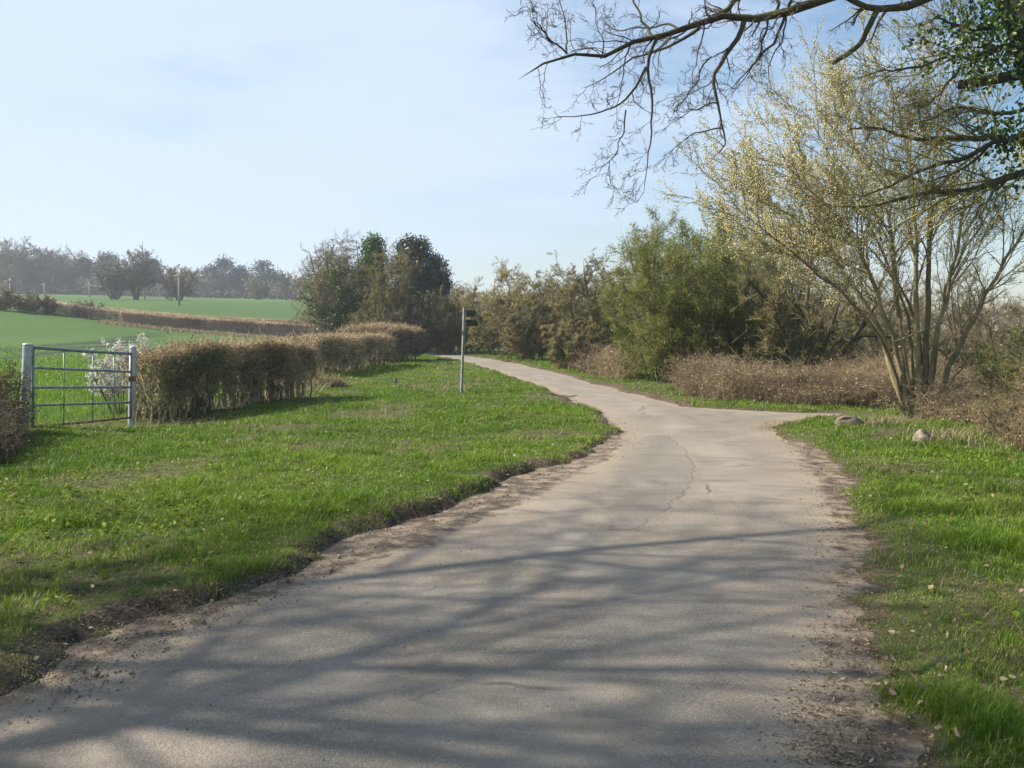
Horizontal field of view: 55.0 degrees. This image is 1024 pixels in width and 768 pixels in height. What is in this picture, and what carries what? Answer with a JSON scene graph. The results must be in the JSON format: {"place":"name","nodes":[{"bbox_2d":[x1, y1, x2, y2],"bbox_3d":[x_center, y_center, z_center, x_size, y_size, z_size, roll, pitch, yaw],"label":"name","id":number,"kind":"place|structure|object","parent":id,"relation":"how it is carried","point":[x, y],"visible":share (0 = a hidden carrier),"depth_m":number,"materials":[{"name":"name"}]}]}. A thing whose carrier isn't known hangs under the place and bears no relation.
{"place":"outdoors","nodes":[
{"label":"outdoors","id":0,"kind":"place"},
{"bbox_2d":[0,352,924,767],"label":"road","id":1,"kind":"structure","parent":0,"point":[676,560],"depth_m":4.98,"materials":[{"name":"grey asphalt"}]},
{"bbox_2d":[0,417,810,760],"bbox_3d":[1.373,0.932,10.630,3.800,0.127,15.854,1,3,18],"label":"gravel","id":2,"kind":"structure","parent":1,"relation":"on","point":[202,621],"depth_m":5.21,"materials":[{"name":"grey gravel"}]},
{"bbox_2d":[0,294,1023,767],"bbox_3d":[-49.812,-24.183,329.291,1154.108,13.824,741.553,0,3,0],"label":"ground","id":3,"kind":"structure","parent":0,"point":[42,328],"depth_m":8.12,"materials":[{"name":"green plant"}]},
{"bbox_2d":[0,287,15,310],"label":"scrub bush","id":4,"kind":"object","parent":3,"relation":"on","point":[7,299],"visible":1,"depth_m":83.55,"materials":[{"name":"grey plant"}]},
{"bbox_2d":[5,278,15,294],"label":"telegraph pole","id":5,"kind":"object","parent":3,"relation":"on","point":[10,283],"visible":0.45,"depth_m":104.46,"materials":[{"name":"grey wood"}]},
{"bbox_2d":[0,273,22,295],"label":"scrub bush","id":6,"kind":"object","parent":3,"relation":"on","point":[7,284],"visible":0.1,"depth_m":100.49,"materials":[{"name":"grey plant"}]},
{"bbox_2d":[0,235,36,286],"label":"bare tree","id":7,"kind":"object","parent":3,"relation":"on","point":[2,258],"visible":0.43,"depth_m":256.80,"materials":[{"name":"grey plant"}]},
{"bbox_2d":[0,355,39,429],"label":"leafy bush","id":8,"kind":"object","parent":3,"relation":"on","point":[9,376],"visible":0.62,"depth_m":13.64,"materials":[{"name":"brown plant"}]},
{"bbox_2d":[20,343,32,426],"bbox_3d":[-7.189,0.142,14.532,0.251,1.486,0.144,0,3,0],"label":"gate post","id":9,"kind":"object","parent":3,"relation":"on","point":[27,349],"visible":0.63,"depth_m":14.46,"materials":[{"name":"metal"}]},
{"bbox_2d":[31,346,135,426],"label":"field gate","id":10,"kind":"structure","parent":9,"relation":"attached to","point":[131,378],"depth_m":15.77,"materials":[{"name":"metal"}]},
{"bbox_2d":[10,291,43,312],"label":"scrub bush","id":11,"kind":"object","parent":3,"relation":"on","point":[24,305],"visible":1,"depth_m":84.46,"materials":[{"name":"grey plant"}]},
{"bbox_2d":[0,237,56,293],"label":"bare tree","id":12,"kind":"object","parent":3,"relation":"on","point":[25,271],"visible":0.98,"depth_m":253.05,"materials":[{"name":"grey plant"}]},
{"bbox_2d":[0,358,57,466],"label":"bramble patch","id":13,"kind":"object","parent":3,"relation":"on","point":[8,437],"visible":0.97,"depth_m":12.12,"materials":[{"name":"plant"}]},
{"bbox_2d":[36,295,57,313],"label":"scrub bush","id":14,"kind":"object","parent":3,"relation":"on","point":[48,306],"visible":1,"depth_m":85.39,"materials":[{"name":"grey plant"}]},
{"bbox_2d":[35,250,66,293],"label":"bare tree","id":15,"kind":"object","parent":3,"relation":"on","point":[37,264],"visible":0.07,"depth_m":267.06,"materials":[{"name":"grey plant"}]},
{"bbox_2d":[1,295,122,322],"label":"hedge","id":16,"kind":"object","parent":3,"relation":"on","point":[112,314],"visible":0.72,"depth_m":85.88,"materials":[{"name":"plant"}]},
{"bbox_2d":[46,250,85,289],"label":"bare tree","id":17,"kind":"object","parent":3,"relation":"on","point":[62,273],"visible":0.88,"depth_m":262.84,"materials":[{"name":"grey plant"}]},
{"bbox_2d":[69,256,104,282],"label":"tree","id":18,"kind":"object","parent":3,"relation":"on","point":[87,262],"visible":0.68,"depth_m":266.98,"materials":[{"name":"grey plant"}]},
{"bbox_2d":[70,299,103,318],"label":"scrub bush","id":19,"kind":"object","parent":3,"relation":"on","point":[89,304],"visible":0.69,"depth_m":86.56,"materials":[{"name":"brown plant"}]},
{"bbox_2d":[80,251,131,281],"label":"tree","id":20,"kind":"object","parent":3,"relation":"on","point":[102,258],"visible":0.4,"depth_m":259.05,"materials":[{"name":"grey plant"}]},
{"bbox_2d":[81,333,152,413],"bbox_3d":[-7.471,-0.170,18.991,1.461,1.717,1.366,0,3,0],"label":"blackthorn bush","id":21,"kind":"object","parent":3,"relation":"on","point":[109,377],"visible":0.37,"depth_m":18.81,"materials":[{"name":"grey plant"}]},
{"bbox_2d":[91,258,142,298],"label":"bare tree","id":22,"kind":"object","parent":3,"relation":"on","point":[114,279],"visible":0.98,"depth_m":170.44,"materials":[{"name":"grey plant"}]},
{"bbox_2d":[128,346,136,426],"bbox_3d":[-6.581,0.132,17.036,0.188,1.564,0.124,0,3,0],"label":"gate post","id":23,"kind":"object","parent":3,"relation":"on","point":[132,349],"visible":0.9,"depth_m":17.00,"materials":[{"name":"metal"}]},
{"bbox_2d":[119,242,164,299],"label":"bare tree","id":24,"kind":"object","parent":3,"relation":"on","point":[136,266],"visible":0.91,"depth_m":173.90,"materials":[{"name":"grey plant"}]},
{"bbox_2d":[128,257,167,288],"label":"tree","id":25,"kind":"object","parent":3,"relation":"on","point":[157,266],"visible":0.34,"depth_m":259.24,"materials":[{"name":"grey plant"}]},
{"bbox_2d":[0,244,320,299],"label":"wood","id":26,"kind":"object","parent":3,"relation":"on","point":[210,290],"visible":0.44,"depth_m":258.15,"materials":[{"name":"green plant"}]},
{"bbox_2d":[174,273,182,305],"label":"telegraph pole","id":27,"kind":"object","parent":3,"relation":"on","point":[178,275],"visible":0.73,"depth_m":127.38,"materials":[{"name":"grey wood"}]},
{"bbox_2d":[160,263,200,299],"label":"bare tree","id":28,"kind":"object","parent":3,"relation":"on","point":[184,288],"visible":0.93,"depth_m":176.64,"materials":[{"name":"grey plant"}]},
{"bbox_2d":[0,341,375,426],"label":"crop","id":29,"kind":"object","parent":3,"relation":"on","point":[48,375],"visible":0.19,"depth_m":23.49,"materials":[{"name":"green plant"}]},
{"bbox_2d":[196,264,223,287],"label":"tree","id":30,"kind":"object","parent":3,"relation":"on","point":[206,270],"visible":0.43,"depth_m":287.13,"materials":[{"name":"grey plant"}]},
{"bbox_2d":[105,328,328,423],"bbox_3d":[-5.709,-0.278,19.727,1.792,1.953,5.287,2,4,28],"label":"hedge","id":31,"kind":"object","parent":3,"relation":"on","point":[216,361],"visible":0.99,"depth_m":19.02,"materials":[{"name":"brown plant"}]},
{"bbox_2d":[108,306,332,337],"bbox_3d":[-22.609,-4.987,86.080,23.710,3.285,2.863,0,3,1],"label":"hedge","id":32,"kind":"object","parent":3,"relation":"on","point":[210,324],"visible":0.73,"depth_m":85.27,"materials":[{"name":"plant"}]},
{"bbox_2d":[208,254,243,293],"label":"tree","id":33,"kind":"object","parent":3,"relation":"on","point":[223,264],"visible":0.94,"depth_m":282.22,"materials":[{"name":"grey plant"}]},
{"bbox_2d":[222,262,254,297],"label":"tree","id":34,"kind":"object","parent":3,"relation":"on","point":[239,269],"visible":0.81,"depth_m":284.85,"materials":[{"name":"grey plant"}]},
{"bbox_2d":[245,275,272,299],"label":"bare tree","id":35,"kind":"object","parent":3,"relation":"on","point":[257,294],"visible":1,"depth_m":228.72,"materials":[{"name":"grey plant"}]},
{"bbox_2d":[239,258,285,287],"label":"tree","id":36,"kind":"object","parent":3,"relation":"on","point":[266,275],"visible":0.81,"depth_m":277.19,"materials":[{"name":"grey plant"}]},
{"bbox_2d":[274,270,297,299],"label":"bare tree","id":37,"kind":"object","parent":3,"relation":"on","point":[282,284],"visible":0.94,"depth_m":233.25,"materials":[{"name":"grey plant"}]},
{"bbox_2d":[283,367,354,387],"bbox_3d":[-5.054,-0.016,25.473,2.132,0.913,1.506,0,3,0],"label":"bramble patch","id":38,"kind":"object","parent":3,"relation":"on","point":[334,380],"visible":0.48,"depth_m":25.29,"materials":[{"name":"brown plant"}]},
{"bbox_2d":[281,328,396,374],"bbox_3d":[-5.852,-1.215,35.015,2.052,1.732,10.555,0,3,6],"label":"hedge","id":39,"kind":"object","parent":3,"relation":"on","point":[342,351],"visible":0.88,"depth_m":33.69,"materials":[{"name":"brown plant"}]},
{"bbox_2d":[284,228,397,334],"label":"bare tree","id":40,"kind":"object","parent":3,"relation":"on","point":[333,285],"visible":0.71,"depth_m":60.31,"materials":[{"name":"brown plant"}]},
{"bbox_2d":[344,231,393,326],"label":"ivy tree","id":41,"kind":"object","parent":3,"relation":"on","point":[371,243],"visible":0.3,"depth_m":59.28,"materials":[{"name":"green plant"}]},
{"bbox_2d":[334,318,426,362],"bbox_3d":[-5.827,-1.969,44.840,3.539,2.214,5.473,0,3,8],"label":"hedge","id":42,"kind":"object","parent":3,"relation":"on","point":[408,337],"visible":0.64,"depth_m":43.58,"materials":[{"name":"brown plant"}]},
{"bbox_2d":[347,241,428,324],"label":"bare tree","id":43,"kind":"object","parent":3,"relation":"on","point":[401,288],"visible":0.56,"depth_m":57.15,"materials":[{"name":"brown plant"}]},
{"bbox_2d":[384,296,450,353],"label":"bare tree","id":44,"kind":"object","parent":3,"relation":"on","point":[422,317],"visible":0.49,"depth_m":56.57,"materials":[{"name":"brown plant"}]},
{"bbox_2d":[391,232,457,351],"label":"holly tree","id":45,"kind":"object","parent":3,"relation":"on","point":[435,276],"visible":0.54,"depth_m":63.12,"materials":[{"name":"green plant"}]},
{"bbox_2d":[416,284,482,353],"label":"bare tree","id":46,"kind":"object","parent":3,"relation":"on","point":[451,335],"visible":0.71,"depth_m":57.31,"materials":[{"name":"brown plant"}]},
{"bbox_2d":[460,307,477,392],"bbox_3d":[-0.965,-0.703,23.029,0.141,2.191,0.700,2,4,36],"label":"signpost","id":47,"kind":"object","parent":3,"relation":"on","point":[469,313],"visible":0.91,"depth_m":22.79,"materials":[{"name":"green paint"}]},
{"bbox_2d":[445,289,494,352],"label":"bare tree","id":48,"kind":"object","parent":3,"relation":"on","point":[471,339],"visible":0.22,"depth_m":59.08,"materials":[{"name":"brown plant"}]},
{"bbox_2d":[453,256,546,355],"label":"bare tree","id":49,"kind":"object","parent":3,"relation":"on","point":[487,342],"visible":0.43,"depth_m":53.39,"materials":[{"name":"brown plant"}]},
{"bbox_2d":[0,385,1023,767],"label":"leaf litter","id":50,"kind":"object","parent":3,"relation":"on","point":[826,737],"visible":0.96,"depth_m":4.60,"materials":[{"name":"brown plant"}]},
{"bbox_2d":[0,442,1023,630],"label":"weeds","id":51,"kind":"object","parent":3,"relation":"on","point":[198,552],"visible":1,"depth_m":7.57,"materials":[{"name":"green plant"}]},
{"bbox_2d":[480,294,558,360],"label":"bare tree","id":52,"kind":"object","parent":3,"relation":"on","point":[518,342],"visible":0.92,"depth_m":46.01,"materials":[{"name":"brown plant"}]},
{"bbox_2d":[480,249,593,358],"bbox_3d":[1.438,-3.888,49.048,5.405,5.619,4.803,-2,4,-36],"label":"bare tree","id":53,"kind":"object","parent":3,"relation":"on","point":[522,288],"visible":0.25,"depth_m":48.13,"materials":[{"name":"brown plant"}]},
{"bbox_2d":[530,248,616,349],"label":"bare tree","id":54,"kind":"object","parent":3,"relation":"on","point":[546,287],"visible":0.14,"depth_m":49.55,"materials":[{"name":"brown plant"}]},
{"bbox_2d":[540,317,607,369],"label":"bare tree","id":55,"kind":"object","parent":3,"relation":"on","point":[556,345],"visible":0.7,"depth_m":36.05,"materials":[{"name":"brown plant"}]},
{"bbox_2d":[548,252,644,352],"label":"bare tree","id":56,"kind":"object","parent":3,"relation":"on","point":[575,313],"visible":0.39,"depth_m":39.48,"materials":[{"name":"brown plant"}]},
{"bbox_2d":[550,338,647,379],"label":"bramble bank","id":57,"kind":"structure","parent":3,"relation":"on","point":[604,362],"depth_m":31.33,"materials":[{"name":"plant"}]},
{"bbox_2d":[608,213,720,344],"bbox_3d":[6.619,-3.593,37.548,6.104,6.337,6.395,0,3,0],"label":"tree","id":58,"kind":"object","parent":3,"relation":"on","point":[635,316],"visible":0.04,"depth_m":37.81,"materials":[{"name":"green plant"}]},
{"bbox_2d":[587,200,800,382],"bbox_3d":[5.259,-2.408,27.724,6.160,5.651,6.350,0,3,0],"label":"hawthorn bush","id":59,"kind":"object","parent":3,"relation":"on","point":[666,332],"visible":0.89,"depth_m":26.95,"materials":[{"name":"green plant"}]},
{"bbox_2d":[629,200,799,366],"bbox_3d":[6.336,-2.883,31.579,5.261,5.818,6.205,0,3,0],"label":"tree","id":60,"kind":"object","parent":3,"relation":"on","point":[666,240],"visible":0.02,"depth_m":30.60,"materials":[{"name":"green plant"}]},
{"bbox_2d":[434,265,1023,365],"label":"backing scrub","id":61,"kind":"object","parent":3,"relation":"on","point":[1010,321],"visible":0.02,"depth_m":48.26,"materials":[{"name":"brown plant"}]},
{"bbox_2d":[665,173,851,364],"bbox_3d":[9.017,-4.136,37.044,7.874,7.662,6.853,-1,4,-21],"label":"tree","id":62,"kind":"object","parent":3,"relation":"on","point":[817,277],"visible":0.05,"depth_m":36.05,"materials":[{"name":"green plant"}]},
{"bbox_2d":[504,0,1023,271],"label":"oak tree","id":63,"kind":"object","parent":3,"relation":"on","point":[1009,14],"visible":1,"depth_m":10.24,"materials":[{"name":"brown plant"}]},
{"bbox_2d":[657,344,914,408],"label":"bramble bank","id":64,"kind":"structure","parent":3,"relation":"on","point":[706,379],"depth_m":20.56,"materials":[{"name":"plant"}]},
{"bbox_2d":[695,223,878,377],"bbox_3d":[7.903,-2.622,29.606,5.620,5.343,5.532,0,3,0],"label":"tree","id":65,"kind":"object","parent":3,"relation":"on","point":[799,297],"visible":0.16,"depth_m":28.71,"materials":[{"name":"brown plant"}]},
{"bbox_2d":[720,232,911,382],"bbox_3d":[7.751,-1.901,25.593,4.852,4.564,4.814,0,3,0],"label":"thicket tree","id":66,"kind":"object","parent":3,"relation":"on","point":[780,339],"visible":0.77,"depth_m":24.93,"materials":[{"name":"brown plant"}]},
{"bbox_2d":[652,0,1023,418],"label":"goat willow","id":67,"kind":"object","parent":3,"relation":"on","point":[753,178],"visible":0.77,"depth_m":16.35,"materials":[{"name":"yellow plant"}]},
{"bbox_2d":[835,416,862,425],"bbox_3d":[5.258,0.641,15.278,0.554,0.303,0.341,0,3,0],"label":"stone","id":68,"kind":"object","parent":3,"relation":"on","point":[841,420],"visible":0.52,"depth_m":15.15,"materials":[{"name":"beige stone"}]},
{"bbox_2d":[786,253,922,369],"bbox_3d":[9.541,-1.777,27.221,3.761,4.009,4.154,1,3,17],"label":"thicket tree","id":69,"kind":"object","parent":3,"relation":"on","point":[849,334],"visible":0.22,"depth_m":26.75,"materials":[{"name":"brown plant"}]},
{"bbox_2d":[789,338,1023,406],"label":"bramble bank","id":70,"kind":"structure","parent":3,"relation":"on","point":[884,364],"depth_m":20.42,"materials":[{"name":"plant"}]},
{"bbox_2d":[850,259,988,373],"bbox_3d":[12.754,-1.914,30.798,4.310,3.853,4.312,0,3,0],"label":"thicket tree","id":71,"kind":"object","parent":3,"relation":"on","point":[902,316],"visible":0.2,"depth_m":31.17,"materials":[{"name":"green plant"}]},
{"bbox_2d":[912,429,934,442],"bbox_3d":[5.558,0.773,13.253,0.283,0.327,0.276,0,3,0],"label":"stone","id":72,"kind":"object","parent":3,"relation":"on","point":[922,434],"visible":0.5,"depth_m":13.19,"materials":[{"name":"beige stone"}]},
{"bbox_2d":[896,358,1023,430],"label":"bramble patch","id":73,"kind":"object","parent":3,"relation":"on","point":[957,407],"visible":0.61,"depth_m":15.09,"materials":[{"name":"plant"}]},
{"bbox_2d":[908,229,1023,378],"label":"thicket tree","id":74,"kind":"object","parent":3,"relation":"on","point":[973,334],"visible":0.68,"depth_m":27.25,"materials":[{"name":"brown plant"}]},
{"bbox_2d":[963,319,1023,428],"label":"leafing shrub","id":75,"kind":"object","parent":3,"relation":"on","point":[1011,373],"visible":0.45,"depth_m":14.97,"materials":[{"name":"green plant"}]},
{"bbox_2d":[967,329,1023,448],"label":"bramble patch","id":76,"kind":"object","parent":3,"relation":"on","point":[1020,429],"visible":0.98,"depth_m":12.52,"materials":[{"name":"plant"}]},
{"bbox_2d":[968,358,1023,442],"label":"hawthorn bush","id":77,"kind":"object","parent":3,"relation":"on","point":[1001,425],"visible":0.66,"depth_m":13.33,"materials":[{"name":"brown plant"}]},
{"bbox_2d":[971,258,1023,397],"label":"arching shrub","id":78,"kind":"object","parent":3,"relation":"on","point":[996,356],"visible":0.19,"depth_m":15.69,"materials":[{"name":"green plant"}]},
{"bbox_2d":[0,0,1023,328],"label":"sky","id":79,"kind":"structure","parent":0,"point":[194,132],"materials":[{"name":"blue"}]},
{"bbox_2d":[2,319,1023,636],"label":"dry grass","id":80,"kind":"structure","parent":0,"point":[872,421],"depth_m":15.11,"materials":[{"name":"beige plant"}]}
]}

